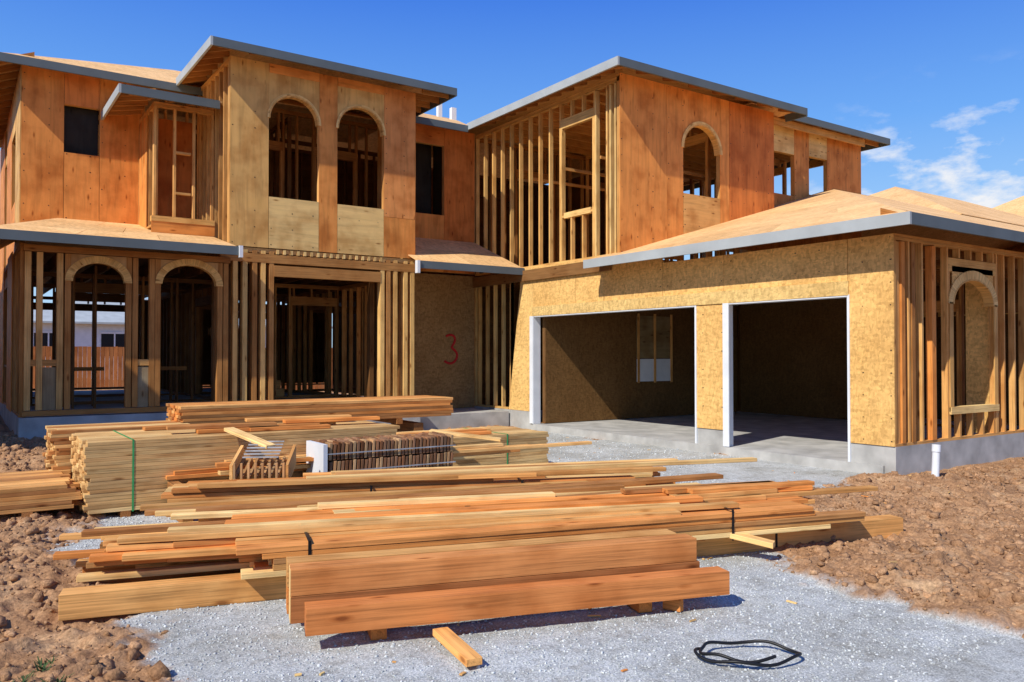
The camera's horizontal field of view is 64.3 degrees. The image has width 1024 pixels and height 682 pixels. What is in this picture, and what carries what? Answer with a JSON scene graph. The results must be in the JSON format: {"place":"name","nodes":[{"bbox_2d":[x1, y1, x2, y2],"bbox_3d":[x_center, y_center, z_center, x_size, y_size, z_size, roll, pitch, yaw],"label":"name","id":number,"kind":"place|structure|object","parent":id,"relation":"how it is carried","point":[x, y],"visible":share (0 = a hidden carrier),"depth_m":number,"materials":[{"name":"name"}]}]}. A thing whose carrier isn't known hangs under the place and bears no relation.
{"place":"outdoors","nodes":[
{"label":"outdoors","id":0,"kind":"place"},
{"bbox_2d":[33,323,265,379],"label":"walls","id":1,"kind":"structure","parent":0,"point":[83,334],"depth_m":50.08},
{"bbox_2d":[33,331,124,346],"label":"trim","id":2,"kind":"structure","parent":1,"relation":"attached to","point":[48,332],"depth_m":50.59,"materials":[{"name":"wood"}]},
{"bbox_2d":[34,333,124,355],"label":"windows","id":3,"kind":"structure","parent":1,"relation":"attached to","point":[107,340],"depth_m":50.61,"materials":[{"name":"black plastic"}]},
{"bbox_2d":[33,298,265,326],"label":"roof","id":4,"kind":"structure","parent":1,"relation":"on","point":[85,317],"depth_m":50.65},
{"bbox_2d":[0,380,1023,681],"bbox_3d":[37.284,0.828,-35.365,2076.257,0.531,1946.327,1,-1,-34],"label":"ground","id":5,"kind":"structure","parent":0,"point":[1000,662],"depth_m":4.82,"materials":[{"name":"grey gravel"}]},
{"bbox_2d":[1,656,74,681],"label":"weeds","id":6,"kind":"object","parent":5,"relation":"on","point":[44,665],"visible":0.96,"depth_m":4.09,"materials":[{"name":"green plant"}]},
{"bbox_2d":[0,470,82,517],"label":"lumber bundle","id":7,"kind":"object","parent":5,"relation":"on","point":[26,493],"visible":0.98,"depth_m":7.79,"materials":[{"name":"brown wood"}]},
{"bbox_2d":[42,420,188,478],"bbox_3d":[-4.603,1.314,9.525,1.478,0.661,0.850,1,-1,-34],"label":"lumber bundle","id":8,"kind":"object","parent":5,"relation":"on","point":[57,453],"visible":0.33,"depth_m":9.02,"materials":[{"name":"beige wood"}]},
{"bbox_2d":[166,395,452,423],"bbox_3d":[-2.695,0.998,11.327,3.858,0.353,0.850,1,-1,-34],"label":"lumber bundle","id":9,"kind":"object","parent":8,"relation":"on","point":[393,409],"visible":0.81,"depth_m":10.96,"materials":[{"name":"brown wood"}]},
{"bbox_2d":[33,346,323,389],"bbox_3d":[-15.098,1.162,30.875,50.090,1.910,0.020,1,-1,-34],"label":"wooden fence","id":10,"kind":"object","parent":5,"relation":"on","point":[104,378],"visible":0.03,"depth_m":30.63,"materials":[{"name":"brown wood"}]},
{"bbox_2d":[69,420,399,516],"bbox_3d":[-3.064,1.390,9.278,3.379,0.782,1.209,1,-1,-34],"label":"lumber bundle","id":11,"kind":"object","parent":5,"relation":"on","point":[123,473],"visible":0.45,"depth_m":8.25,"materials":[{"name":"beige wood"}]},
{"bbox_2d":[229,441,295,479],"bbox_3d":[-2.432,1.374,8.062,0.597,0.722,0.509,0,-1,-6],"label":"slatted crate","id":12,"kind":"object","parent":5,"relation":"on","point":[240,461],"visible":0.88,"depth_m":7.97,"materials":[{"name":"brown wood"}]},
{"bbox_2d":[142,414,591,521],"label":"loose boards","id":13,"kind":"object","parent":5,"relation":"on","point":[476,451],"visible":0.58,"depth_m":9.39,"materials":[{"name":"beige wood"}]},
{"bbox_2d":[306,431,455,472],"bbox_3d":[-1.459,1.414,9.166,1.600,0.680,0.600,1,-1,-34],"label":"roof tile bundle","id":14,"kind":"object","parent":5,"relation":"on","point":[421,450],"visible":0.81,"depth_m":8.94,"materials":[{"name":"wood"}]},
{"bbox_2d":[391,420,422,431],"bbox_3d":[-2.634,1.486,11.361,2.750,0.610,0.750,1,-1,-34],"label":"timber cribbing","id":15,"kind":"object","parent":5,"relation":"on","point":[406,425],"visible":0.07,"depth_m":11.89,"materials":[{"name":"brown wood"}]},
{"bbox_2d":[105,434,740,525],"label":"gravel stones","id":16,"kind":"object","parent":5,"relation":"on","point":[654,453],"visible":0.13,"depth_m":13.00,"materials":[{"name":"grey gravel"}]},
{"bbox_2d":[433,627,481,666],"bbox_3d":[-0.298,1.636,4.373,0.090,0.045,0.500,0,-1,-25],"label":"board offcut","id":17,"kind":"object","parent":5,"relation":"on","point":[464,653],"visible":1,"depth_m":4.31,"materials":[{"name":"wood"}]},
{"bbox_2d":[396,426,548,465],"bbox_3d":[-0.829,1.538,11.205,2.509,0.551,1.159,1,-1,-34],"label":"lumber bundle","id":18,"kind":"object","parent":5,"relation":"on","point":[512,435],"visible":0.39,"depth_m":11.16,"materials":[{"name":"beige wood"}]},
{"bbox_2d":[53,457,902,620],"bbox_3d":[-0.107,1.465,7.041,6.866,0.526,2.739,0,-1,-16],"label":"lumber pile","id":19,"kind":"object","parent":5,"relation":"on","point":[239,540],"visible":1,"depth_m":6.23,"materials":[{"name":"brown wood"}]},
{"bbox_2d":[367,602,651,640],"bbox_3d":[-0.040,1.641,5.074,1.743,0.088,0.550,0,-1,-17],"label":"dunnage","id":20,"kind":"object","parent":5,"relation":"on","point":[378,634],"visible":0.25,"depth_m":4.65,"materials":[{"name":"brown wood"}]},
{"bbox_2d":[286,529,729,636],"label":"beams","id":21,"kind":"structure","parent":20,"relation":"on","point":[335,593],"depth_m":4.85,"materials":[{"name":"brown wood"}]},
{"bbox_2d":[0,35,1023,474],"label":"house under construction","id":22,"kind":"structure","parent":5,"relation":"on","point":[212,197],"depth_m":15.91,"materials":[{"name":"brown wood"}]},
{"bbox_2d":[0,433,1023,681],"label":"dirt clods","id":23,"kind":"object","parent":5,"relation":"on","point":[158,669],"visible":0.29,"depth_m":6.36,"materials":[{"name":"brown soil"}]},
{"bbox_2d":[50,472,1012,681],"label":"gravel stones","id":24,"kind":"object","parent":5,"relation":"on","point":[564,651],"visible":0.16,"depth_m":4.57,"materials":[{"name":"grey gravel"}]},
{"bbox_2d":[295,437,1021,675],"bbox_3d":[1.072,1.648,10.128,10.423,0.278,10.375,1,-1,-34],"label":"wood debris","id":25,"kind":"object","parent":5,"relation":"on","point":[461,673],"visible":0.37,"depth_m":4.99,"materials":[{"name":"brown wood"}]},
{"bbox_2d":[663,599,682,611],"bbox_3d":[1.010,1.648,5.113,0.120,0.075,0.050,-1,-1,36],"label":"wood block","id":26,"kind":"object","parent":5,"relation":"on","point":[674,605],"depth_m":5.08,"materials":[{"name":"brown wood"}]},
{"bbox_2d":[694,639,801,666],"bbox_3d":[1.241,1.638,4.297,0.481,0.057,0.403,1,-1,-34],"label":"black cable","id":27,"kind":"object","parent":5,"relation":"on","point":[759,663],"visible":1,"depth_m":4.22,"materials":[{"name":"plastic"}]},
{"bbox_2d":[931,444,940,476],"bbox_3d":[5.297,1.548,10.190,0.104,0.506,0.104,7,-5,-34],"label":"pvc pipe","id":28,"kind":"object","parent":5,"relation":"on","point":[936,451],"visible":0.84,"depth_m":10.16,"materials":[{"name":"white plastic"}]},
{"bbox_2d":[0,0,1023,325],"label":"sky","id":29,"kind":"structure","parent":0,"point":[942,80],"materials":[{"name":"blue"}]}
]}

